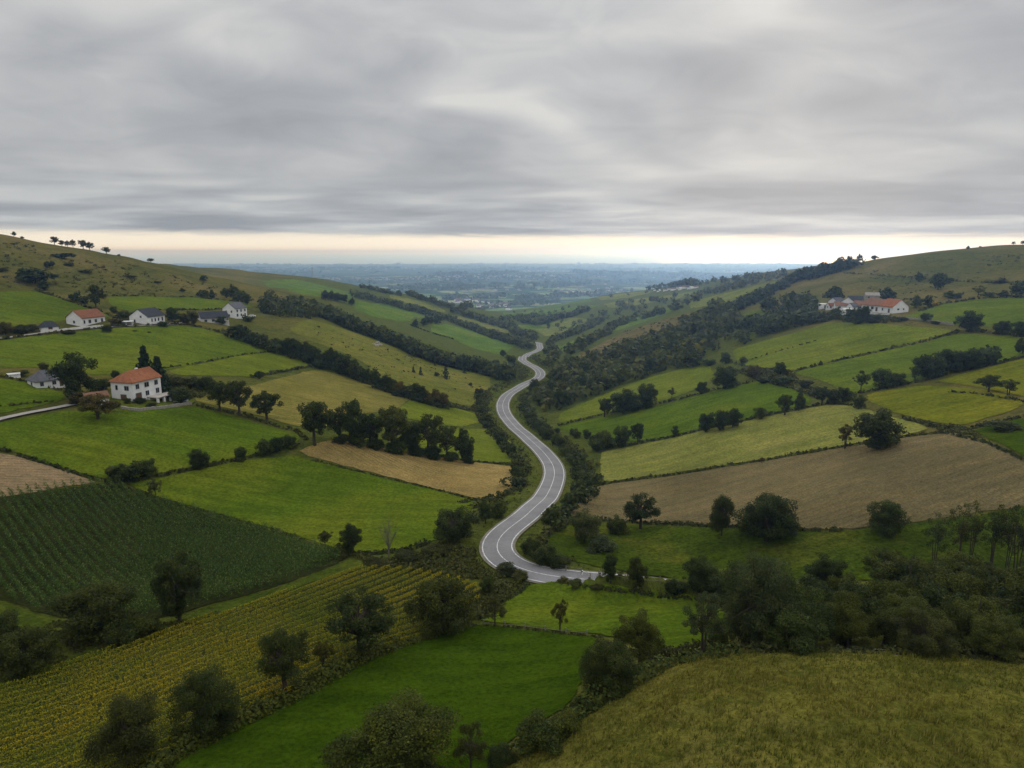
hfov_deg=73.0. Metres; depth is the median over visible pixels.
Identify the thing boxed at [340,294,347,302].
tree
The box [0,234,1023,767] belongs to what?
ground
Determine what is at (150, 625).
bush
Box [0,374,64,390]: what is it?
hedge
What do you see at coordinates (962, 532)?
tree
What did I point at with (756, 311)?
pasture
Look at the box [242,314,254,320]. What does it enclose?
bush
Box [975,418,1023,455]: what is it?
pasture
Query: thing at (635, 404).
bush
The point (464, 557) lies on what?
verge scrub
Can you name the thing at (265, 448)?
bush
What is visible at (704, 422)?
tree
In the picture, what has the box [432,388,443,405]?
tree
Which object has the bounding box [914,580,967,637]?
tree
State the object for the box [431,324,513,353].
pasture
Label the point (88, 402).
tree
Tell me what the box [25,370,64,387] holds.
cottage
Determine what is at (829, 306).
farm cottage
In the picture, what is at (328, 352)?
tree
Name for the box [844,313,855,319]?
bush
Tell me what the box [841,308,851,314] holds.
shed
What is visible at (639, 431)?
tree
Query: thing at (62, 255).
bush
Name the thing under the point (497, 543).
road
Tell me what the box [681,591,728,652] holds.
tree
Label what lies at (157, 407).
stone wall
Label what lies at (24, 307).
pasture
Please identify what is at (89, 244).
tree
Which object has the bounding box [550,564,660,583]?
post fence
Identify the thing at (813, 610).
tree
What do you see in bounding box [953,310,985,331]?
tree
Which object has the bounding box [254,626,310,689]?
tree
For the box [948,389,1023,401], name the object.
hedge
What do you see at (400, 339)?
tree
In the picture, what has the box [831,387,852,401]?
tree
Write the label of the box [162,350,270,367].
hedge
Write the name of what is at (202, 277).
tree
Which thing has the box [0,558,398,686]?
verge
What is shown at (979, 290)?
tree
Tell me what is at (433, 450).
bush
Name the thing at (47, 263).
bush
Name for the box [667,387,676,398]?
tree
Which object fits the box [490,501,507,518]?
bush
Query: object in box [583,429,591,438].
bush
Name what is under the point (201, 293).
bush
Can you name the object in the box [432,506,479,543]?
tree
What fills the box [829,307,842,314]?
tree
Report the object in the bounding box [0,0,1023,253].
sky
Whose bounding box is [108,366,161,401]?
farmhouse
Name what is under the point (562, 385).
tree
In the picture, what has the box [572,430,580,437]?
bush
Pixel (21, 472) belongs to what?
crop field
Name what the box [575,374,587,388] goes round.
tree
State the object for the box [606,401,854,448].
hedge
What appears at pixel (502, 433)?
tree
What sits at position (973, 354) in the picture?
tree
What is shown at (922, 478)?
crop field
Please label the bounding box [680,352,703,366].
tree
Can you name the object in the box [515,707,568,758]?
bush
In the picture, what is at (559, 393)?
tree
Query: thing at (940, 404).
pasture
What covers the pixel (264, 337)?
tree
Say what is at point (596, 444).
bush
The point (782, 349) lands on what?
hedge
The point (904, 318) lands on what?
bush
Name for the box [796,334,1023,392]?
pasture
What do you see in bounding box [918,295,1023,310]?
hedge
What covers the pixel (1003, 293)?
bush
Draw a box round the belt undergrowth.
[221,254,1001,530]
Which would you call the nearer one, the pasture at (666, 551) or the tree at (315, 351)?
the pasture at (666, 551)
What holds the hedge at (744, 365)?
on the ground at (966, 264)
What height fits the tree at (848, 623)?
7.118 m
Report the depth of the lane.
331.56 m
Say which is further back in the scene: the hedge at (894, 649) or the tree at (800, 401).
the tree at (800, 401)
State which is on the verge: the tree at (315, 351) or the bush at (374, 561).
the bush at (374, 561)
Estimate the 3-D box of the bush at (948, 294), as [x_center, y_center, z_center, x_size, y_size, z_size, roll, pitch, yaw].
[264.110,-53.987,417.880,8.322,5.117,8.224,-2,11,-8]
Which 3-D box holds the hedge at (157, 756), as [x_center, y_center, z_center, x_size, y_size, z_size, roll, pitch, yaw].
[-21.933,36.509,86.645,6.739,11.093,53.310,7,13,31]
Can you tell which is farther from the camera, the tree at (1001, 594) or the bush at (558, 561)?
the bush at (558, 561)
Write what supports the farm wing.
on the ground at (966, 264)
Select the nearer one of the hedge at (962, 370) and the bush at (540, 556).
the bush at (540, 556)
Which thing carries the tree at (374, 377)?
on the pasture at (333, 391)
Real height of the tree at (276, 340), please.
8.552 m
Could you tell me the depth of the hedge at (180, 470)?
181.11 m
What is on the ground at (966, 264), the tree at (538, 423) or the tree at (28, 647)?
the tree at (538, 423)
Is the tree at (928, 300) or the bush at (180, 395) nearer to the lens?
the bush at (180, 395)
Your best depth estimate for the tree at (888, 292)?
439.60 m
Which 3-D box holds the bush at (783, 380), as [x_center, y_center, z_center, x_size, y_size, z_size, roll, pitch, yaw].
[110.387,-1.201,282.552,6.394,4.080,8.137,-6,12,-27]
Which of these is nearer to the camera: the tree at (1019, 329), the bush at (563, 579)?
the bush at (563, 579)
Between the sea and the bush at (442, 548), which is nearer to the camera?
the bush at (442, 548)
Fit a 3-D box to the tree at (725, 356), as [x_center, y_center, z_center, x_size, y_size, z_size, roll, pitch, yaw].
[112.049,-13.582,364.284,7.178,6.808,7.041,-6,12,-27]
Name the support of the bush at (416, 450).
on the ground at (966, 264)
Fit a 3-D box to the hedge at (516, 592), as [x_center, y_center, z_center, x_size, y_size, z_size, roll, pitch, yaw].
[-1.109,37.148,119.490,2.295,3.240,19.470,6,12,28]
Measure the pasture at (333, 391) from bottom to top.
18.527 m
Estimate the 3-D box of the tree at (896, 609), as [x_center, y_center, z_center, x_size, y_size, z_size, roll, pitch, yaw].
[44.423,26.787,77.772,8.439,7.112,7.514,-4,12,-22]
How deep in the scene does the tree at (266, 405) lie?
227.18 m
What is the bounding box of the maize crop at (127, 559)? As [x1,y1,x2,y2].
[0,474,341,618]
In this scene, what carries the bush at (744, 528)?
on the pasture at (666, 551)
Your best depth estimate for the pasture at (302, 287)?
1125.22 m
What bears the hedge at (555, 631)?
on the ground at (966, 264)
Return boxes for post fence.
[483,619,587,635]
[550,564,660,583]
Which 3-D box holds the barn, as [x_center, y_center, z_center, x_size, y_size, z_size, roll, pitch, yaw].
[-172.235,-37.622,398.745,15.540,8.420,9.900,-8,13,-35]
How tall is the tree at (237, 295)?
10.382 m
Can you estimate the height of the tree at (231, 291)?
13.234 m
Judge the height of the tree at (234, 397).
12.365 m
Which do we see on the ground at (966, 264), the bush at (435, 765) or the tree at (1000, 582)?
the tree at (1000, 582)
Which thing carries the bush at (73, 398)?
on the yard at (140, 405)
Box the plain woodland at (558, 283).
[157,262,816,306]
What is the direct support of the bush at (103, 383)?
on the ground at (966, 264)
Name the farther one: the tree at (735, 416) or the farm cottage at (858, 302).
the farm cottage at (858, 302)
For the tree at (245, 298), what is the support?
on the pasture at (132, 303)
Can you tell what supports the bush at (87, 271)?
on the ground at (966, 264)
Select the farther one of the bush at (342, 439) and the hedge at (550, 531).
the bush at (342, 439)
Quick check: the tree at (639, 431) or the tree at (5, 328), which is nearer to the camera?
the tree at (639, 431)
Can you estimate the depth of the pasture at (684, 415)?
280.43 m
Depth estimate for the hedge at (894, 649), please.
70.55 m
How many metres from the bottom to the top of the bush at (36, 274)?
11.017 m
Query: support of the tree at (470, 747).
on the ground at (966, 264)
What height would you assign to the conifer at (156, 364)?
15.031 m
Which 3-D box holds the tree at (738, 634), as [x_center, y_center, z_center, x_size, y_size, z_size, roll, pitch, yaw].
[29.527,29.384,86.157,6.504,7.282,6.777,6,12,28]
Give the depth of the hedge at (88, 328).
335.21 m
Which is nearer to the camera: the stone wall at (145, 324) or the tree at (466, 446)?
the tree at (466, 446)
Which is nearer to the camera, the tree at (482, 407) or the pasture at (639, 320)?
the tree at (482, 407)
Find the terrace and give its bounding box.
[147,392,171,402]
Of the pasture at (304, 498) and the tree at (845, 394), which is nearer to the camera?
the pasture at (304, 498)
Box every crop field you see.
[0,453,93,495]
[0,569,478,767]
[300,440,512,497]
[569,433,1023,528]
[600,405,926,480]
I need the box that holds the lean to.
[121,321,133,324]
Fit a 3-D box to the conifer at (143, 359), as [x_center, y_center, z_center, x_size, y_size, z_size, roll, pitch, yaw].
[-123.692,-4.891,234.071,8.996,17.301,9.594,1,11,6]
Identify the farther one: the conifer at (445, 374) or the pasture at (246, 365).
the conifer at (445, 374)
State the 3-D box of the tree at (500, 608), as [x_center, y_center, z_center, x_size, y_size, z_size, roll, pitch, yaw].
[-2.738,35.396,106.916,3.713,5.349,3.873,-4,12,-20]
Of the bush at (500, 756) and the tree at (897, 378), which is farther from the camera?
the tree at (897, 378)
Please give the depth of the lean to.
348.43 m
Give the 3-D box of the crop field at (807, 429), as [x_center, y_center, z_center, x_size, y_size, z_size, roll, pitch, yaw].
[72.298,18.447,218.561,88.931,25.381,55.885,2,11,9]
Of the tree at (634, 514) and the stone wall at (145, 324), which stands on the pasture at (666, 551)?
the tree at (634, 514)
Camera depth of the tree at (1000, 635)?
69.79 m
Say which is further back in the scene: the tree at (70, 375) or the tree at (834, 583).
the tree at (70, 375)
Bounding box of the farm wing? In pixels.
[861,298,885,312]
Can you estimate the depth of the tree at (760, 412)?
235.66 m
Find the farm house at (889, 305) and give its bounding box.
[879,298,909,313]
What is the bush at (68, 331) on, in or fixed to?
on the pasture at (117, 349)
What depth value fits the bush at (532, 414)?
333.83 m
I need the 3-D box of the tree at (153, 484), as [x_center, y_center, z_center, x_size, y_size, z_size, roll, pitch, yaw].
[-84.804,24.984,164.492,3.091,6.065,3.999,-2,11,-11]
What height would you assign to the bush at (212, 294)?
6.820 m
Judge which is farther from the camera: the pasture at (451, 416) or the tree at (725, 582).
the pasture at (451, 416)
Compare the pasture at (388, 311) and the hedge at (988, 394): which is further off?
the pasture at (388, 311)
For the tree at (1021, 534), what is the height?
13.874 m
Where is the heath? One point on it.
(634, 332)
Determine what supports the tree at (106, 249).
on the ground at (966, 264)
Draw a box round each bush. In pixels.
[9,370,29,375]
[12,324,29,333]
[14,271,26,280]
[17,267,59,283]
[25,324,38,331]
[36,279,51,289]
[37,362,49,369]
[42,261,55,266]
[50,253,76,258]
[61,329,75,334]
[67,391,86,404]
[68,290,80,301]
[77,268,93,272]
[77,296,88,303]
[91,378,110,390]
[102,619,143,646]
[104,465,117,477]
[106,318,122,324]
[109,305,117,312]
[110,370,119,377]
[111,460,143,481]
[115,310,129,316]
[122,397,131,403]
[132,397,146,402]
[133,614,163,633]
[146,402,156,406]
[157,321,167,326]
[163,374,192,388]
[167,387,193,402]
[176,313,186,322]
[185,375,198,388]
[195,289,208,296]
[209,290,216,297]
[234,446,246,461]
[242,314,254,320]
[254,370,263,378]
[254,438,274,456]
[269,437,283,451]
[280,434,295,448]
[312,360,326,368]
[323,544,347,560]
[334,434,349,443]
[348,433,368,446]
[366,437,384,450]
[367,556,388,567]
[384,438,409,454]
[391,388,400,395]
[394,549,418,563]
[407,446,424,455]
[417,753,445,767]
[421,543,451,555]
[423,444,442,459]
[444,451,458,461]
[460,453,473,463]
[475,388,483,393]
[480,413,492,423]
[485,741,518,767]
[489,426,499,433]
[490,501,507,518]
[495,561,521,575]
[496,435,503,443]
[510,461,522,471]
[512,569,527,579]
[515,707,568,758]
[519,537,540,554]
[527,543,556,565]
[528,412,537,417]
[540,507,560,523]
[541,428,553,439]
[545,554,570,568]
[549,708,580,740]
[551,433,562,443]
[555,436,565,445]
[556,575,568,583]
[561,446,569,454]
[568,578,581,588]
[569,695,598,712]
[570,470,592,480]
[570,479,585,491]
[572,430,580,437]
[573,459,584,469]
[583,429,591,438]
[585,531,618,553]
[588,438,605,451]
[590,583,604,589]
[593,429,615,448]
[606,514,631,535]
[624,399,643,411]
[664,578,686,594]
[702,359,716,365]
[704,579,727,594]
[738,514,759,535]
[739,356,747,363]
[755,377,770,382]
[762,609,829,655]
[772,376,793,385]
[789,523,800,532]
[799,380,814,388]
[814,318,827,322]
[826,392,839,403]
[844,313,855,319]
[853,318,863,323]
[865,318,876,322]
[870,314,883,319]
[896,317,908,320]
[943,291,955,297]
[951,292,964,297]
[979,292,995,296]
[984,420,1023,432]
[992,278,1009,283]
[995,290,1009,296]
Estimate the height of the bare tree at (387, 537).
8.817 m
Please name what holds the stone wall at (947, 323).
on the ground at (966, 264)
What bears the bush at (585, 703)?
on the ground at (966, 264)
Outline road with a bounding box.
[479,342,677,582]
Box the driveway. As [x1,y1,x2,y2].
[0,403,76,419]
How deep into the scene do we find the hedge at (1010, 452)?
159.03 m
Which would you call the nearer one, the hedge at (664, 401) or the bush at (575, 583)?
the bush at (575, 583)
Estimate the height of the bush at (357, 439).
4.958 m
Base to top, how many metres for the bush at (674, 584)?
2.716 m
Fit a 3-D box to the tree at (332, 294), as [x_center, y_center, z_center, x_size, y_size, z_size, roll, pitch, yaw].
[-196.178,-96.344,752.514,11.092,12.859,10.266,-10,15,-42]
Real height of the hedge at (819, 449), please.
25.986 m
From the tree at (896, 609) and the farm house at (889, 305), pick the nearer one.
the tree at (896, 609)
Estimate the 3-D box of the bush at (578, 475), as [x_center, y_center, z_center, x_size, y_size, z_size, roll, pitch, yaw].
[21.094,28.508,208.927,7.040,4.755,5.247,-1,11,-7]
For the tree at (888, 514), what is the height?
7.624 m
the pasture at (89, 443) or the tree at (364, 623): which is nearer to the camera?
the tree at (364, 623)
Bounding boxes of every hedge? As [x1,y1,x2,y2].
[0,322,229,339]
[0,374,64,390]
[0,400,53,405]
[0,446,101,479]
[35,287,124,318]
[104,442,303,481]
[104,481,350,556]
[105,294,238,301]
[138,617,473,767]
[158,307,221,310]
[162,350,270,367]
[192,402,308,439]
[249,363,311,377]
[313,459,474,498]
[347,538,431,555]
[396,533,467,566]
[410,324,453,338]
[440,454,512,464]
[454,405,481,422]
[457,487,514,502]
[471,623,603,637]
[477,581,529,618]
[509,639,740,762]
[541,515,573,535]
[557,380,752,424]
[567,582,723,601]
[570,514,842,531]
[598,429,943,483]
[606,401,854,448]
[607,637,724,659]
[732,361,792,371]
[735,641,1023,663]
[747,340,816,360]
[766,380,825,397]
[791,330,957,370]
[843,272,1013,282]
[853,355,1023,393]
[901,414,1023,428]
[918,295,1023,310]
[940,431,1023,459]
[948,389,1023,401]
[954,329,1023,336]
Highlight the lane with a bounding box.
[1,323,183,338]
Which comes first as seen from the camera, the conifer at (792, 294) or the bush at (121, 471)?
the bush at (121, 471)
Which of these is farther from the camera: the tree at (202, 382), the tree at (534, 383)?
the tree at (534, 383)
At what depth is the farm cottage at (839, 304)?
436.46 m
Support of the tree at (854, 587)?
on the ground at (966, 264)
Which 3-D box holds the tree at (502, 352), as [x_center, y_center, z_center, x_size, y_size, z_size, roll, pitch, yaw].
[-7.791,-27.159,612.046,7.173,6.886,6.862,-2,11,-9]
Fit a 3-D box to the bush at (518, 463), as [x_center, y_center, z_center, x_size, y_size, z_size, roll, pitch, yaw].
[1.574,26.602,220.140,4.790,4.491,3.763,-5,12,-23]
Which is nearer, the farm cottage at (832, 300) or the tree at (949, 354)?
the tree at (949, 354)
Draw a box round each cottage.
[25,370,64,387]
[825,303,833,309]
[827,297,842,302]
[833,301,847,309]
[841,296,853,303]
[846,303,858,309]
[847,296,862,300]
[853,300,864,308]
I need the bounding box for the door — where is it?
[135,392,141,397]
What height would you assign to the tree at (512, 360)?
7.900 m
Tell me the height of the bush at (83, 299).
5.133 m
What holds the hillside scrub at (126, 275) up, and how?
on the ground at (966, 264)
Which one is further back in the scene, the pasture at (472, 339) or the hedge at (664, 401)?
the pasture at (472, 339)
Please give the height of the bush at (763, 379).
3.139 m
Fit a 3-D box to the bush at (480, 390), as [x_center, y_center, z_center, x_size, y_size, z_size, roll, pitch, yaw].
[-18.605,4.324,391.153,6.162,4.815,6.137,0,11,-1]
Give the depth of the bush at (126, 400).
211.34 m
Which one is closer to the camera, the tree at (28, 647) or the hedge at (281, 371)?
the tree at (28, 647)
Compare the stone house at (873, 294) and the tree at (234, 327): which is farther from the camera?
the stone house at (873, 294)
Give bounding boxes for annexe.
[82,390,109,404]
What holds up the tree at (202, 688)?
on the ground at (966, 264)
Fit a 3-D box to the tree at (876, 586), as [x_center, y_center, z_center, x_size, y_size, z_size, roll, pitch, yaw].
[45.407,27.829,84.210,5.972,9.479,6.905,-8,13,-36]
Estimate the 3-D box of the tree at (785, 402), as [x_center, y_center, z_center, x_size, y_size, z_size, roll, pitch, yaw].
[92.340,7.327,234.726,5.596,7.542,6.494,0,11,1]
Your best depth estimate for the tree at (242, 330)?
362.31 m
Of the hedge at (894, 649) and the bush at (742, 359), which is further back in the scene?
the bush at (742, 359)
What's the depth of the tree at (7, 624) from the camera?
97.57 m
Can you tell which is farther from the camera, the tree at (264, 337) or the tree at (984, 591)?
the tree at (264, 337)
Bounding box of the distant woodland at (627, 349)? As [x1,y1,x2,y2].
[264,268,787,411]
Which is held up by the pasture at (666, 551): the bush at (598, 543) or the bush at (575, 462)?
the bush at (598, 543)
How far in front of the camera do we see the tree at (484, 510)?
159.47 m
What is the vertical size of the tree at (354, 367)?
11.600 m
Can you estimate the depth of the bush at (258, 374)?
294.23 m
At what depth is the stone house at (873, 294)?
437.77 m
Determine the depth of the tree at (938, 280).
468.87 m
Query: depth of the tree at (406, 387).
321.73 m
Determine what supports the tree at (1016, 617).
on the ground at (966, 264)
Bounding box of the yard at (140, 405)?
[78,394,193,411]
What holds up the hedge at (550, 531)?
on the ground at (966, 264)
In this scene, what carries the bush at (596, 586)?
on the pasture at (591, 610)
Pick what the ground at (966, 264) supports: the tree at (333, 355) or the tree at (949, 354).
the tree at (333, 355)
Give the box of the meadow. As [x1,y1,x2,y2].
[506,652,1023,767]
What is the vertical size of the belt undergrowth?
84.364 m
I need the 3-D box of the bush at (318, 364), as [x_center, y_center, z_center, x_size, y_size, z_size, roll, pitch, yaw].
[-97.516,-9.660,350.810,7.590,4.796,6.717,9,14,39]
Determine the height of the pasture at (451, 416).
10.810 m
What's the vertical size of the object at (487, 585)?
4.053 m
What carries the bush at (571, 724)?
on the ground at (966, 264)
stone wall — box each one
[40,325,102,331]
[121,402,191,410]
[128,322,181,326]
[872,316,953,324]
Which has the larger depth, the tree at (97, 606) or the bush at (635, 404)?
the bush at (635, 404)
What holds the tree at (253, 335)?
on the ground at (966, 264)
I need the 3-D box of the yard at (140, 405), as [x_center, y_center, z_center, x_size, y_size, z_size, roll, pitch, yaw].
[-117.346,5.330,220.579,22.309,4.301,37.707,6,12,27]
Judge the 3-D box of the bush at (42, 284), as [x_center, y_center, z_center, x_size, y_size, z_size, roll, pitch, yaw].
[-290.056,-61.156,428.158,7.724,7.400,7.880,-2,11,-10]
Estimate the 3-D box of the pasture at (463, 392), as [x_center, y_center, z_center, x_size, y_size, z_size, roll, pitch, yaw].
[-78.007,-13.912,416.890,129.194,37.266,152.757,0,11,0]
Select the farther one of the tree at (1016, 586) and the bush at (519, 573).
the bush at (519, 573)
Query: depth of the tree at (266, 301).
484.29 m
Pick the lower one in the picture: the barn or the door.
the door
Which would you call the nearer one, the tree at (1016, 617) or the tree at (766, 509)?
the tree at (1016, 617)
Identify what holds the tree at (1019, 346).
on the pasture at (841, 373)
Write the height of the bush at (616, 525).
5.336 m
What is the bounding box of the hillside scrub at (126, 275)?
[0,242,1021,399]
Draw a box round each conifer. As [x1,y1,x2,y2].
[134,345,151,368]
[151,356,171,392]
[442,366,449,379]
[788,291,797,308]
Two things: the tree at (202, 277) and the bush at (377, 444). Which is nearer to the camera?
the bush at (377, 444)
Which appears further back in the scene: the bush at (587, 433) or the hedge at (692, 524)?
the bush at (587, 433)
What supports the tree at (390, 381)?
on the ground at (966, 264)
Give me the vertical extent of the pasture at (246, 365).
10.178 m
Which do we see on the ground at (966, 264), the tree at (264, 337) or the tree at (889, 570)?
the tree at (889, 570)
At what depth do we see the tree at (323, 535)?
145.91 m
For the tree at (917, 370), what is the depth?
247.32 m
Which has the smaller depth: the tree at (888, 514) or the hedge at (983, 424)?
the tree at (888, 514)
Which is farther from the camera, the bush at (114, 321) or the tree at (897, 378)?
the bush at (114, 321)
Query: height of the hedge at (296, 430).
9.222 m
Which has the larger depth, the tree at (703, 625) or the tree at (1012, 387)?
the tree at (1012, 387)
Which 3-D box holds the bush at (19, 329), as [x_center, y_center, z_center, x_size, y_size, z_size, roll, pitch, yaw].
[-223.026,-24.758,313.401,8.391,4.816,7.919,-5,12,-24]
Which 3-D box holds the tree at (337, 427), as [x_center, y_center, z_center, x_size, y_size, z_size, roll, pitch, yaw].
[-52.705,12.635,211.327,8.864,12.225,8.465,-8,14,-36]
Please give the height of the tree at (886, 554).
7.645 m
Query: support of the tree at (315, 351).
on the ground at (966, 264)
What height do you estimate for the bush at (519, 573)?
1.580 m
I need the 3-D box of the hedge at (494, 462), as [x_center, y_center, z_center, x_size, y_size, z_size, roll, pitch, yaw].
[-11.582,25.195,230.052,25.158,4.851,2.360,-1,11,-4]
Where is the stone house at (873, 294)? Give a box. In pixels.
[864,291,879,300]
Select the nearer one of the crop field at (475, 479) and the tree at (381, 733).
the tree at (381, 733)
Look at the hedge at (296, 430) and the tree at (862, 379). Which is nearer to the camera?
the hedge at (296, 430)
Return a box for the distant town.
[233,266,791,291]
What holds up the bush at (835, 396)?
on the ground at (966, 264)
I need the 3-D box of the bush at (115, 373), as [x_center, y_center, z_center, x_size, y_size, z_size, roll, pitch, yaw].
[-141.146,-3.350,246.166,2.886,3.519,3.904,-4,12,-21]
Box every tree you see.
[0,322,15,334]
[0,607,31,661]
[0,624,63,683]
[44,351,97,396]
[44,579,137,641]
[49,236,58,244]
[77,393,118,419]
[78,240,85,248]
[81,688,160,767]
[84,242,93,250]
[84,284,106,307]
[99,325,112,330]
[101,247,110,253]
[140,458,158,476]
[146,477,161,497]
[150,550,204,621]
[165,307,180,320]
[165,662,242,744]
[180,310,199,324]
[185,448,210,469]
[196,376,214,390]
[199,275,207,280]
[207,380,229,410]
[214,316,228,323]
[220,288,228,297]
[220,380,252,415]
[226,284,238,299]
[226,324,243,337]
[232,290,246,301]
[235,324,250,341]
[240,293,253,303]
[247,332,260,342]
[249,391,283,421]
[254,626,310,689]
[257,333,270,343]
[260,298,272,310]
[271,338,280,350]
[279,337,291,353]
[287,338,300,355]
[296,341,314,361]
[296,401,335,445]
[304,346,321,361]
[311,640,335,666]
[316,353,325,360]
[317,530,332,547]
[318,685,462,767]
[320,290,330,299]
[323,347,336,363]
[323,585,397,656]
[326,351,341,362]
[326,406,355,434]
[330,290,336,300]
[333,354,350,375]
[336,522,362,553]
[338,398,366,444]
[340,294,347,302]
[346,358,364,377]
[348,297,354,304]
[357,413,383,443]
[360,368,372,381]
[366,370,380,384]
[376,405,412,441]
[377,375,388,388]
[378,519,399,556]
[384,377,396,389]
[395,334,405,344]
[395,381,405,395]
[397,421,420,449]
[400,385,410,394]
[402,574,479,639]
[408,383,422,397]
[412,320,417,326]
[414,412,443,456]
[416,385,427,402]
[420,318,427,325]
[422,315,430,324]
[424,390,432,401]
[431,425,460,453]
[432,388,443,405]
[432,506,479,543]
[433,315,442,322]
[440,393,448,407]
[452,721,488,767]
[454,429,474,461]
[473,359,482,372]
[476,405,486,412]
[477,501,495,523]
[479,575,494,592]
[483,597,506,625]
[494,431,505,438]
[495,366,505,376]
[499,349,506,355]
[506,445,517,456]
[508,357,515,364]
[511,465,525,476]
[527,380,539,390]
[534,420,542,429]
[535,389,551,403]
[545,381,556,389]
[550,599,568,629]
[552,390,571,408]
[556,381,573,390]
[560,493,576,507]
[566,356,578,366]
[567,507,602,541]
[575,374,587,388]
[577,636,638,699]
[579,361,591,371]
[584,377,598,394]
[597,398,612,416]
[598,375,613,389]
[601,554,617,583]
[609,388,639,413]
[610,607,666,664]
[611,425,631,447]
[612,368,623,383]
[622,491,660,528]
[627,556,648,587]
[630,423,643,444]
[636,383,658,408]
[643,358,656,373]
[666,339,677,348]
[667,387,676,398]
[670,426,678,435]
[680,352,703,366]
[681,553,719,594]
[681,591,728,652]
[694,381,707,392]
[698,413,713,431]
[708,494,736,535]
[708,559,761,604]
[709,410,731,429]
[710,323,720,330]
[711,366,739,388]
[719,352,732,363]
[722,551,802,648]
[722,587,773,644]
[724,322,733,335]
[725,408,743,427]
[728,602,749,642]
[733,491,799,541]
[745,364,761,378]
[753,407,768,418]
[756,573,836,641]
[759,296,779,311]
[773,362,787,373]
[774,394,794,414]
[793,391,805,410]
[798,574,839,640]
[803,552,848,584]
[813,386,832,404]
[816,572,856,591]
[822,285,844,299]
[824,590,880,647]
[827,580,889,647]
[828,590,854,643]
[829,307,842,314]
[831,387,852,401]
[838,424,853,448]
[843,308,855,316]
[851,306,872,318]
[851,407,906,448]
[852,370,870,393]
[852,395,867,408]
[858,579,922,645]
[860,547,908,580]
[864,554,952,595]
[865,499,911,537]
[868,592,949,647]
[870,368,894,388]
[876,585,927,634]
[879,286,896,298]
[886,560,922,589]
[888,606,961,657]
[889,373,907,385]
[909,294,924,307]
[909,366,921,381]
[911,354,947,377]
[914,271,924,281]
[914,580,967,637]
[918,570,988,607]
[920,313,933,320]
[921,512,954,561]
[922,295,933,305]
[928,272,950,289]
[932,349,974,371]
[935,548,985,576]
[937,594,1009,654]
[941,504,982,561]
[951,499,996,559]
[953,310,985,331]
[957,349,984,369]
[964,614,1023,663]
[971,285,986,294]
[971,374,1002,391]
[975,585,997,596]
[980,567,1021,605]
[981,351,1003,363]
[981,504,1023,562]
[981,602,1023,649]
[987,585,1022,606]
[988,507,1023,567]
[988,564,1023,633]
[992,321,1013,334]
[1002,379,1019,394]
[1005,504,1023,568]
[1009,280,1023,297]
[1010,321,1023,335]
[1014,337,1023,353]
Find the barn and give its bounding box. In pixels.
[198,311,228,325]
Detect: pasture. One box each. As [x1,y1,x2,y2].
[0,291,108,326]
[0,325,266,374]
[0,378,63,412]
[0,407,299,478]
[107,296,251,310]
[128,456,475,551]
[165,625,595,767]
[170,352,309,376]
[194,370,408,426]
[263,279,353,298]
[290,320,489,404]
[355,300,423,320]
[390,295,444,311]
[399,400,478,425]
[411,423,513,461]
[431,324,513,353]
[457,316,510,332]
[480,581,724,647]
[503,305,597,318]
[518,319,567,328]
[526,299,590,308]
[535,318,589,335]
[547,507,1023,580]
[558,306,674,349]
[558,366,713,421]
[560,382,811,440]
[595,291,652,299]
[605,292,691,307]
[689,281,776,307]
[733,322,950,369]
[743,310,769,319]
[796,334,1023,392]
[867,386,1022,423]
[902,298,1023,327]
[938,359,1023,395]
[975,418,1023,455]
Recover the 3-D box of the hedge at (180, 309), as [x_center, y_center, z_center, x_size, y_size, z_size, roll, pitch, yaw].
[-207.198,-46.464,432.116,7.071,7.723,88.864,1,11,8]
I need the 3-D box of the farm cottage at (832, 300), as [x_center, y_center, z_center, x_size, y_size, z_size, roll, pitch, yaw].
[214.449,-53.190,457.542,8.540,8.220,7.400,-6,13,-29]
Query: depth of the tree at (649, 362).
404.43 m
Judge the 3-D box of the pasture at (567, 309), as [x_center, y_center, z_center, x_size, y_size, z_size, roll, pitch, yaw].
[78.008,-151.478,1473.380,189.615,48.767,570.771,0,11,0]
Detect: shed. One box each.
[6,372,20,377]
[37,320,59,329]
[818,303,826,308]
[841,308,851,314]
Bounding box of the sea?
[112,254,910,264]
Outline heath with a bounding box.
[577,313,690,356]
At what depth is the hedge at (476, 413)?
337.19 m
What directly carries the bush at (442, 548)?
on the ground at (966, 264)
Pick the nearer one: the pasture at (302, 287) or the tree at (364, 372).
the tree at (364, 372)
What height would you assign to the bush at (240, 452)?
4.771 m
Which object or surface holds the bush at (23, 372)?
on the ground at (966, 264)
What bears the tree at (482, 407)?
on the ground at (966, 264)
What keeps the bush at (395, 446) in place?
on the ground at (966, 264)
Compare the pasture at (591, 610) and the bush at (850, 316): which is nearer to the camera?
the pasture at (591, 610)
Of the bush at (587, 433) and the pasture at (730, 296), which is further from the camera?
the pasture at (730, 296)
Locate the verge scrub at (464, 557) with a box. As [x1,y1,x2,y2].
[0,311,981,681]
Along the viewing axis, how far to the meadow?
58.29 m
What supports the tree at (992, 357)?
on the pasture at (841, 373)
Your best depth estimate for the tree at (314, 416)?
202.47 m

